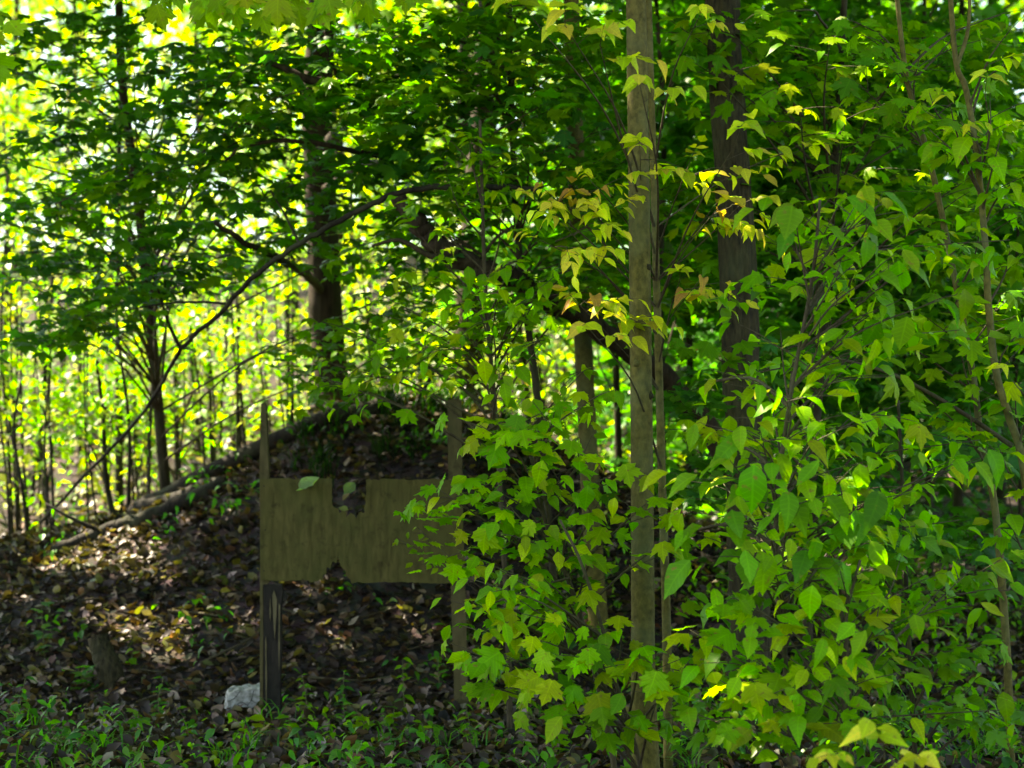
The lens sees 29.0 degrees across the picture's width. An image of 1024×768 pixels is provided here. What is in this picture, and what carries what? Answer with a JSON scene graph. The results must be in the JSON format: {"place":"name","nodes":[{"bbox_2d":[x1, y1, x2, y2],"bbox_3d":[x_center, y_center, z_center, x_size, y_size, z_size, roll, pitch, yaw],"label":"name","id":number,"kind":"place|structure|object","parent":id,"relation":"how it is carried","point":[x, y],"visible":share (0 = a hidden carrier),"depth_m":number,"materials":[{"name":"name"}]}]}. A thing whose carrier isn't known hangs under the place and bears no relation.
{"place":"outdoors","nodes":[
{"label":"outdoors","id":0,"kind":"place"},
{"bbox_2d":[0,246,1023,767],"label":"ground","id":1,"kind":"structure","parent":0,"point":[338,572],"depth_m":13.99,"materials":[{"name":"brown plant"}]},
{"bbox_2d":[0,198,69,505],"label":"sapling","id":2,"kind":"object","parent":1,"relation":"on","point":[16,276],"visible":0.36,"depth_m":18.67,"materials":[{"name":"green plant"}]},
{"bbox_2d":[0,171,73,533],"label":"sapling","id":3,"kind":"object","parent":1,"relation":"on","point":[7,432],"visible":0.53,"depth_m":17.81,"materials":[{"name":"green plant"}]},
{"bbox_2d":[0,111,101,434],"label":"sapling","id":4,"kind":"object","parent":1,"relation":"on","point":[6,189],"visible":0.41,"depth_m":26.03,"materials":[{"name":"green plant"}]},
{"bbox_2d":[0,353,110,527],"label":"sapling","id":5,"kind":"object","parent":1,"relation":"on","point":[82,460],"visible":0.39,"depth_m":17.93,"materials":[{"name":"green plant"}]},
{"bbox_2d":[0,281,115,536],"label":"sapling","id":6,"kind":"object","parent":1,"relation":"on","point":[3,448],"visible":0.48,"depth_m":17.04,"materials":[{"name":"green plant"}]},
{"bbox_2d":[0,211,126,529],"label":"sapling","id":7,"kind":"object","parent":1,"relation":"on","point":[20,233],"visible":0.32,"depth_m":18.23,"materials":[{"name":"green plant"}]},
{"bbox_2d":[0,395,127,535],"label":"shrub","id":8,"kind":"object","parent":1,"relation":"on","point":[16,512],"visible":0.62,"depth_m":17.46,"materials":[{"name":"green plant"}]},
{"bbox_2d":[0,123,140,507],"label":"sapling","id":9,"kind":"object","parent":1,"relation":"on","point":[33,480],"visible":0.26,"depth_m":21.96,"materials":[{"name":"green plant"}]},
{"bbox_2d":[0,322,140,535],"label":"sapling","id":10,"kind":"object","parent":1,"relation":"on","point":[35,410],"visible":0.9,"depth_m":16.34,"materials":[{"name":"green plant"}]},
{"bbox_2d":[0,2,145,226],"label":"slope tree","id":11,"kind":"object","parent":1,"relation":"on","point":[39,85],"visible":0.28,"depth_m":29.74,"materials":[{"name":"green plant"}]},
{"bbox_2d":[0,48,147,410],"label":"sapling","id":12,"kind":"object","parent":1,"relation":"on","point":[30,125],"visible":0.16,"depth_m":28.00,"materials":[{"name":"green plant"}]},
{"bbox_2d":[1,367,147,519],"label":"sapling","id":13,"kind":"object","parent":1,"relation":"on","point":[30,421],"visible":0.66,"depth_m":16.86,"materials":[{"name":"green plant"}]},
{"bbox_2d":[0,0,168,337],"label":"slope tree","id":14,"kind":"object","parent":1,"relation":"on","point":[13,113],"visible":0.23,"depth_m":39.01,"materials":[{"name":"green plant"}]},
{"bbox_2d":[0,149,171,456],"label":"sapling","id":15,"kind":"object","parent":1,"relation":"on","point":[79,448],"visible":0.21,"depth_m":23.95,"materials":[{"name":"green plant"}]},
{"bbox_2d":[4,208,173,530],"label":"sapling","id":16,"kind":"object","parent":1,"relation":"on","point":[21,414],"visible":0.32,"depth_m":18.95,"materials":[{"name":"green plant"}]},
{"bbox_2d":[0,0,189,296],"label":"slope tree","id":17,"kind":"object","parent":1,"relation":"on","point":[74,8],"visible":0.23,"depth_m":49.04,"materials":[{"name":"green plant"}]},
{"bbox_2d":[0,0,190,240],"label":"slope tree","id":18,"kind":"object","parent":1,"relation":"on","point":[27,107],"visible":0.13,"depth_m":54.41,"materials":[{"name":"green plant"}]},
{"bbox_2d":[0,306,191,530],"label":"sapling","id":19,"kind":"object","parent":1,"relation":"on","point":[3,368],"visible":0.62,"depth_m":16.64,"materials":[{"name":"green plant"}]},
{"bbox_2d":[2,263,197,517],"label":"sapling","id":20,"kind":"object","parent":1,"relation":"on","point":[13,288],"visible":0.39,"depth_m":16.58,"materials":[{"name":"green plant"}]},
{"bbox_2d":[0,207,203,528],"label":"sapling","id":21,"kind":"object","parent":1,"relation":"on","point":[45,420],"visible":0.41,"depth_m":16.39,"materials":[{"name":"green plant"}]},
{"bbox_2d":[0,164,207,515],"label":"sapling","id":22,"kind":"object","parent":1,"relation":"on","point":[28,237],"visible":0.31,"depth_m":17.13,"materials":[{"name":"green plant"}]},
{"bbox_2d":[88,633,125,689],"bbox_3d":[-2.606,1.829,12.726,0.258,0.450,0.182,0,-2,0],"label":"tree stump","id":23,"kind":"object","parent":1,"relation":"on","point":[108,667],"visible":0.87,"depth_m":12.68,"materials":[{"name":"brown wood"}]},
{"bbox_2d":[17,1,204,513],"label":"sapling","id":24,"kind":"object","parent":1,"relation":"on","point":[119,484],"visible":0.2,"depth_m":19.90,"materials":[{"name":"green plant"}]},
{"bbox_2d":[17,306,204,500],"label":"sapling","id":25,"kind":"object","parent":1,"relation":"on","point":[108,393],"visible":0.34,"depth_m":17.69,"materials":[{"name":"green plant"}]},
{"bbox_2d":[11,0,227,284],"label":"slope tree","id":26,"kind":"object","parent":1,"relation":"on","point":[90,5],"visible":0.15,"depth_m":52.16,"materials":[{"name":"green plant"}]},
{"bbox_2d":[21,348,221,494],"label":"sapling","id":27,"kind":"object","parent":1,"relation":"on","point":[139,382],"visible":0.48,"depth_m":17.49,"materials":[{"name":"green plant"}]},
{"bbox_2d":[12,325,255,512],"bbox_3d":[-3.611,0.398,17.151,2.668,2.028,1.746,-1,-2,23],"label":"shrub","id":28,"kind":"object","parent":1,"relation":"on","point":[105,475],"visible":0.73,"depth_m":17.16,"materials":[{"name":"green plant"}]},
{"bbox_2d":[11,179,258,510],"bbox_3d":[-3.200,-0.273,16.560,1.832,3.106,1.983,-1,-2,20],"label":"sapling","id":29,"kind":"object","parent":1,"relation":"on","point":[128,420],"visible":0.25,"depth_m":16.43,"materials":[{"name":"green plant"}]},
{"bbox_2d":[39,250,256,476],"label":"sapling","id":30,"kind":"object","parent":1,"relation":"on","point":[107,364],"visible":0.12,"depth_m":22.99,"materials":[{"name":"green plant"}]},
{"bbox_2d":[55,193,280,493],"bbox_3d":[-2.870,-0.221,16.558,1.838,2.877,1.588,1,-2,-30],"label":"sapling","id":31,"kind":"object","parent":1,"relation":"on","point":[186,312],"visible":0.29,"depth_m":16.41,"materials":[{"name":"green plant"}]},
{"bbox_2d":[69,289,298,481],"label":"sapling","id":32,"kind":"object","parent":1,"relation":"on","point":[175,471],"visible":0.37,"depth_m":18.95,"materials":[{"name":"green plant"}]},
{"bbox_2d":[113,305,268,478],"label":"sapling","id":33,"kind":"object","parent":1,"relation":"on","point":[231,340],"visible":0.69,"depth_m":17.03,"materials":[{"name":"green plant"}]},
{"bbox_2d":[95,287,299,465],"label":"sapling","id":34,"kind":"object","parent":1,"relation":"on","point":[204,348],"visible":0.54,"depth_m":17.84,"materials":[{"name":"green plant"}]},
{"bbox_2d":[94,0,305,318],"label":"slope tree","id":35,"kind":"object","parent":1,"relation":"on","point":[194,36],"visible":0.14,"depth_m":42.34,"materials":[{"name":"green plant"}]},
{"bbox_2d":[105,193,305,467],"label":"sapling","id":36,"kind":"object","parent":1,"relation":"on","point":[277,281],"visible":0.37,"depth_m":17.44,"materials":[{"name":"green plant"}]},
{"bbox_2d":[131,110,290,455],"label":"sapling","id":37,"kind":"object","parent":1,"relation":"on","point":[196,420],"visible":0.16,"depth_m":23.95,"materials":[{"name":"green plant"}]},
{"bbox_2d":[116,244,307,469],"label":"sapling","id":38,"kind":"object","parent":1,"relation":"on","point":[210,418],"visible":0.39,"depth_m":18.44,"materials":[{"name":"green plant"}]},
{"bbox_2d":[45,398,382,555],"bbox_3d":[-2.242,0.712,15.333,2.539,1.213,0.932,0,-2,0],"label":"fallen log","id":39,"kind":"object","parent":1,"relation":"on","point":[251,450],"visible":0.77,"depth_m":15.02,"materials":[{"name":"brown wood"}]},
{"bbox_2d":[118,360,313,445],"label":"sapling","id":40,"kind":"object","parent":1,"relation":"on","point":[220,395],"visible":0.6,"depth_m":16.81,"materials":[{"name":"green plant"}]},
{"bbox_2d":[0,0,432,86],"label":"overhanging maple","id":41,"kind":"object","parent":1,"relation":"on","point":[300,14],"visible":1,"depth_m":8.25,"materials":[{"name":"green plant"}]},
{"bbox_2d":[89,145,373,448],"bbox_3d":[-2.477,-0.389,17.696,2.469,3.475,1.908,0,-2,0],"label":"sapling","id":42,"kind":"object","parent":1,"relation":"on","point":[274,319],"visible":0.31,"depth_m":17.77,"materials":[{"name":"green plant"}]},
{"bbox_2d":[179,252,284,427],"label":"sapling","id":43,"kind":"object","parent":1,"relation":"on","point":[225,327],"visible":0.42,"depth_m":18.46,"materials":[{"name":"green plant"}]},
{"bbox_2d":[223,683,259,710],"bbox_3d":[-1.664,1.955,12.231,0.250,0.190,0.166,-1,3,-12],"label":"stone block","id":44,"kind":"object","parent":1,"relation":"on","point":[245,695],"depth_m":12.16,"materials":[{"name":"white stone"}]},
{"bbox_2d":[135,0,349,287],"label":"slope tree","id":45,"kind":"object","parent":1,"relation":"on","point":[222,116],"visible":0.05,"depth_m":50.62,"materials":[{"name":"green plant"}]},
{"bbox_2d":[179,168,305,457],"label":"sapling","id":46,"kind":"object","parent":1,"relation":"on","point":[226,338],"visible":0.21,"depth_m":18.93,"materials":[{"name":"green plant"}]},
{"bbox_2d":[151,111,341,431],"bbox_3d":[-3.532,-1.474,25.956,2.570,4.390,2.126,0,-2,0],"label":"sapling","id":47,"kind":"object","parent":1,"relation":"on","point":[269,284],"visible":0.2,"depth_m":26.04,"materials":[{"name":"green plant"}]},
{"bbox_2d":[0,0,512,489],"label":"shaded maple","id":48,"kind":"object","parent":1,"relation":"on","point":[140,188],"visible":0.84,"depth_m":13.15,"materials":[{"name":"green plant"}]},
{"bbox_2d":[123,0,425,355],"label":"slope tree","id":49,"kind":"object","parent":1,"relation":"on","point":[176,21],"visible":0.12,"depth_m":34.61,"materials":[{"name":"green plant"}]},
{"bbox_2d":[184,152,375,426],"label":"sapling","id":50,"kind":"object","parent":1,"relation":"on","point":[283,175],"visible":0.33,"depth_m":18.00,"materials":[{"name":"green plant"}]},
{"bbox_2d":[198,322,369,420],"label":"sapling","id":51,"kind":"object","parent":1,"relation":"on","point":[234,359],"visible":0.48,"depth_m":16.60,"materials":[{"name":"green plant"}]},
{"bbox_2d":[39,183,539,523],"bbox_3d":[-2.193,-0.064,13.481,1.106,2.219,5.715,2,-3,-44],"label":"leaning tree","id":52,"kind":"object","parent":1,"relation":"on","point":[322,230],"visible":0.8,"depth_m":12.57,"materials":[{"name":"black plant"}]},
{"bbox_2d":[210,55,370,412],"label":"sapling","id":53,"kind":"object","parent":1,"relation":"on","point":[286,296],"visible":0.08,"depth_m":28.01,"materials":[{"name":"green plant"}]},
{"bbox_2d":[213,0,393,407],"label":"cherry tree","id":54,"kind":"object","parent":1,"relation":"on","point":[324,300],"visible":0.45,"depth_m":16.50,"materials":[{"name":"brown plant"}]},
{"bbox_2d":[137,0,524,314],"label":"slope tree","id":55,"kind":"object","parent":1,"relation":"on","point":[340,236],"visible":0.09,"depth_m":31.07,"materials":[{"name":"green plant"}]},
{"bbox_2d":[223,0,456,339],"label":"slope tree","id":56,"kind":"object","parent":1,"relation":"on","point":[361,194],"visible":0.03,"depth_m":36.92,"materials":[{"name":"green plant"}]},
{"bbox_2d":[258,106,455,364],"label":"sapling","id":57,"kind":"object","parent":1,"relation":"on","point":[354,344],"visible":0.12,"depth_m":25.98,"materials":[{"name":"green plant"}]},
{"bbox_2d":[252,193,466,392],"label":"sapling","id":58,"kind":"object","parent":1,"relation":"on","point":[364,281],"visible":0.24,"depth_m":18.05,"materials":[{"name":"green plant"}]},
{"bbox_2d":[259,399,468,712],"bbox_3d":[-0.893,1.103,12.016,1.279,2.029,0.100,0,-2,0],"label":"plywood board","id":59,"kind":"object","parent":1,"relation":"on","point":[310,533],"visible":0.88,"depth_m":11.98,"materials":[{"name":"brown wood"}]},
{"bbox_2d":[5,377,726,702],"bbox_3d":[-0.892,1.000,14.101,5.370,2.199,3.769,0,-2,0],"label":"ground cover","id":60,"kind":"object","parent":1,"relation":"on","point":[573,644],"visible":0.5,"depth_m":14.32,"materials":[{"name":"green plant"}]},
{"bbox_2d":[0,264,775,528],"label":"undergrowth","id":61,"kind":"object","parent":1,"relation":"on","point":[74,444],"visible":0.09,"depth_m":22.22,"materials":[{"name":"green plant"}]},
{"bbox_2d":[271,194,536,393],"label":"sapling","id":62,"kind":"object","parent":1,"relation":"on","point":[358,266],"visible":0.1,"depth_m":19.94,"materials":[{"name":"green plant"}]},
{"bbox_2d":[290,278,532,391],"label":"sapling","id":63,"kind":"object","parent":1,"relation":"on","point":[394,326],"visible":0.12,"depth_m":18.45,"materials":[{"name":"green plant"}]},
{"bbox_2d":[280,376,556,488],"bbox_3d":[-0.666,0.373,14.922,2.236,0.934,1.870,0,-2,0],"label":"shrub","id":64,"kind":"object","parent":1,"relation":"on","point":[390,394],"depth_m":14.85,"materials":[{"name":"green plant"}]},
{"bbox_2d":[259,0,584,332],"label":"slope tree","id":65,"kind":"object","parent":1,"relation":"on","point":[544,4],"visible":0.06,"depth_m":27.19,"materials":[{"name":"green plant"}]},
{"bbox_2d":[290,0,562,280],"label":"slope tree","id":66,"kind":"object","parent":1,"relation":"on","point":[399,13],"visible":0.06,"depth_m":29.53,"materials":[{"name":"green plant"}]},
{"bbox_2d":[285,120,598,732],"bbox_3d":[-0.352,0.293,10.817,2.152,3.548,1.130,-1,-2,34],"label":"green sapling","id":67,"kind":"object","parent":1,"relation":"on","point":[486,372],"visible":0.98,"depth_m":10.79,"materials":[{"name":"green plant"}]},
{"bbox_2d":[266,0,683,678],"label":"shaded maple","id":68,"kind":"object","parent":1,"relation":"on","point":[556,98],"visible":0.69,"depth_m":12.00,"materials":[{"name":"green plant"}]},
{"bbox_2d":[452,1,501,402],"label":"oak tree","id":69,"kind":"object","parent":1,"relation":"on","point":[460,312],"visible":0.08,"depth_m":18.44,"materials":[{"name":"brown plant"}]},
{"bbox_2d":[0,669,1023,767],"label":"ground cover","id":70,"kind":"object","parent":1,"relation":"on","point":[1006,759],"visible":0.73,"depth_m":9.67,"materials":[{"name":"green plant"}]},
{"bbox_2d":[0,686,1023,767],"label":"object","id":71,"kind":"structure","parent":1,"relation":"on","point":[251,738],"depth_m":10.23,"materials":[{"name":"green plant"}]},
{"bbox_2d":[0,0,1023,264],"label":"woods","id":72,"kind":"object","parent":1,"relation":"on","point":[184,128],"visible":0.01,"depth_m":69.84,"materials":[{"name":"green plant"}]},
{"bbox_2d":[413,215,611,423],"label":"sapling","id":73,"kind":"object","parent":1,"relation":"on","point":[568,355],"visible":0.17,"depth_m":18.94,"materials":[{"name":"green plant"}]},
{"bbox_2d":[435,281,606,420],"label":"sapling","id":74,"kind":"object","parent":1,"relation":"on","point":[539,369],"visible":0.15,"depth_m":21.04,"materials":[{"name":"green plant"}]},
{"bbox_2d":[393,388,699,767],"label":"green maple sapling","id":75,"kind":"object","parent":1,"relation":"on","point":[512,431],"visible":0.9,"depth_m":8.97,"materials":[{"name":"green plant"}]},
{"bbox_2d":[430,520,728,767],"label":"ovate shrub","id":76,"kind":"object","parent":1,"relation":"on","point":[600,713],"visible":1,"depth_m":8.47,"materials":[{"name":"green plant"}]},
{"bbox_2d":[372,194,793,596],"bbox_3d":[0.795,0.374,12.995,3.834,3.004,0.492,2,-2,-38],"label":"broken limb","id":77,"kind":"object","parent":1,"relation":"on","point":[425,229],"visible":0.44,"depth_m":12.40,"materials":[{"name":"brown plant"}]},
{"bbox_2d":[564,0,608,639],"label":"birch tree","id":78,"kind":"object","parent":1,"relation":"on","point":[583,352],"visible":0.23,"depth_m":13.15,"materials":[{"name":"brown plant"}]},
{"bbox_2d":[410,52,776,467],"bbox_3d":[0.701,-0.904,17.019,3.163,4.025,3.154,0,-2,0],"label":"understorey tree","id":79,"kind":"object","parent":1,"relation":"on","point":[671,359],"visible":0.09,"depth_m":16.82,"materials":[{"name":"green plant"}]},
{"bbox_2d":[427,0,855,509],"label":"understorey tree","id":80,"kind":"object","parent":1,"relation":"on","point":[680,135],"visible":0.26,"depth_m":15.02,"materials":[{"name":"green plant"}]},
{"bbox_2d":[626,0,659,767],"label":"maple tree","id":81,"kind":"object","parent":1,"relation":"on","point":[642,593],"visible":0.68,"depth_m":9.46,"materials":[{"name":"brown plant"}]},
{"bbox_2d":[491,0,852,767],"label":"yellow hickory","id":82,"kind":"object","parent":1,"relation":"on","point":[597,302],"visible":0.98,"depth_m":9.30,"materials":[{"name":"green plant"}]},
{"bbox_2d":[534,0,850,510],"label":"understorey tree","id":83,"kind":"object","parent":1,"relation":"on","point":[664,5],"visible":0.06,"depth_m":16.96,"materials":[{"name":"green plant"}]},
{"bbox_2d":[604,0,783,477],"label":"understorey tree","id":84,"kind":"object","parent":1,"relation":"on","point":[702,70],"visible":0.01,"depth_m":21.79,"materials":[{"name":"green plant"}]},
{"bbox_2d":[705,0,773,725],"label":"locust tree","id":85,"kind":"object","parent":1,"relation":"on","point":[737,259],"visible":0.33,"depth_m":11.25,"materials":[{"name":"brown plant"}]},
{"bbox_2d":[515,406,1023,715],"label":"ground cover","id":86,"kind":"object","parent":1,"relation":"on","point":[952,645],"visible":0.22,"depth_m":13.34,"materials":[{"name":"green plant"}]},
{"bbox_2d":[524,13,1023,591],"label":"tree","id":87,"kind":"object","parent":1,"relation":"on","point":[678,445],"visible":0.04,"depth_m":17.95,"materials":[{"name":"green plant"}]},
{"bbox_2d":[668,218,885,526],"bbox_3d":[2.900,-0.216,19.973,2.953,3.673,3.041,0,-2,0],"label":"understorey tree","id":88,"kind":"object","parent":1,"relation":"on","point":[674,353],"depth_m":19.87,"materials":[{"name":"green plant"}]},
{"bbox_2d":[649,0,992,540],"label":"understorey tree","id":89,"kind":"object","parent":1,"relation":"on","point":[827,7],"visible":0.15,"depth_m":15.81,"materials":[{"name":"green plant"}]},
{"bbox_2d":[623,0,1023,704],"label":"shaded maple","id":90,"kind":"object","parent":1,"relation":"on","point":[825,68],"visible":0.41,"depth_m":11.69,"materials":[{"name":"green plant"}]},
{"bbox_2d":[642,185,1023,767],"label":"ovate shrub","id":91,"kind":"object","parent":1,"relation":"on","point":[761,569],"visible":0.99,"depth_m":8.16,"materials":[{"name":"green plant"}]},
{"bbox_2d":[659,547,1023,767],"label":"ovate shrub","id":92,"kind":"object","parent":1,"relation":"on","point":[827,650],"visible":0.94,"depth_m":7.89,"materials":[{"name":"green plant"}]},
{"bbox_2d":[694,0,998,511],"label":"understorey tree","id":93,"kind":"object","parent":1,"relation":"on","point":[988,12],"visible":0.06,"depth_m":16.64,"materials":[{"name":"green plant"}]},
{"bbox_2d":[709,129,1023,597],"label":"understorey tree","id":94,"kind":"object","parent":1,"relation":"on","point":[870,394],"visible":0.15,"depth_m":14.46,"materials":[{"name":"green plant"}]},
{"bbox_2d":[806,717,940,767],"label":"yellow hickory","id":95,"kind":"object","parent":1,"relation":"on","point":[865,727],"visible":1,"depth_m":6.60,"materials":[{"name":"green plant"}]},
{"bbox_2d":[753,0,1023,576],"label":"understorey tree","id":96,"kind":"object","parent":1,"relation":"on","point":[943,83],"visible":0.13,"depth_m":15.47,"materials":[{"name":"green plant"}]},
{"bbox_2d":[781,0,1023,561],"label":"understorey tree","id":97,"kind":"object","parent":1,"relation":"on","point":[958,494],"visible":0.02,"depth_m":17.98,"materials":[{"name":"green plant"}]},
{"bbox_2d":[798,177,1023,635],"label":"understorey tree","id":98,"kind":"object","parent":1,"relation":"on","point":[1017,235],"visible":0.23,"depth_m":14.37,"materials":[{"name":"green plant"}]},
{"bbox_2d":[801,0,1023,767],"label":"straight sapling","id":99,"kind":"object","parent":1,"relation":"on","point":[890,111],"visible":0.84,"depth_m":9.57,"materials":[{"name":"green plant"}]},
{"bbox_2d":[844,400,1023,767],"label":"thin sapling","id":100,"kind":"object","parent":1,"relation":"on","point":[1001,569],"visible":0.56,"depth_m":8.66,"materials":[{"name":"green plant"}]},
{"bbox_2d":[903,0,1023,568],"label":"tree","id":101,"kind":"object","parent":1,"relation":"on","point":[959,149],"visible":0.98,"depth_m":9.00,"materials":[{"name":"green plant"}]},
{"bbox_2d":[928,0,1023,528],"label":"understorey tree","id":102,"kind":"object","parent":1,"relation":"on","point":[1000,493],"depth_m":19.93,"materials":[{"name":"green plant"}]},
{"bbox_2d":[0,0,1023,250],"label":"sky","id":103,"kind":"structure","parent":0,"point":[110,12],"materials":[{"name":"white"}]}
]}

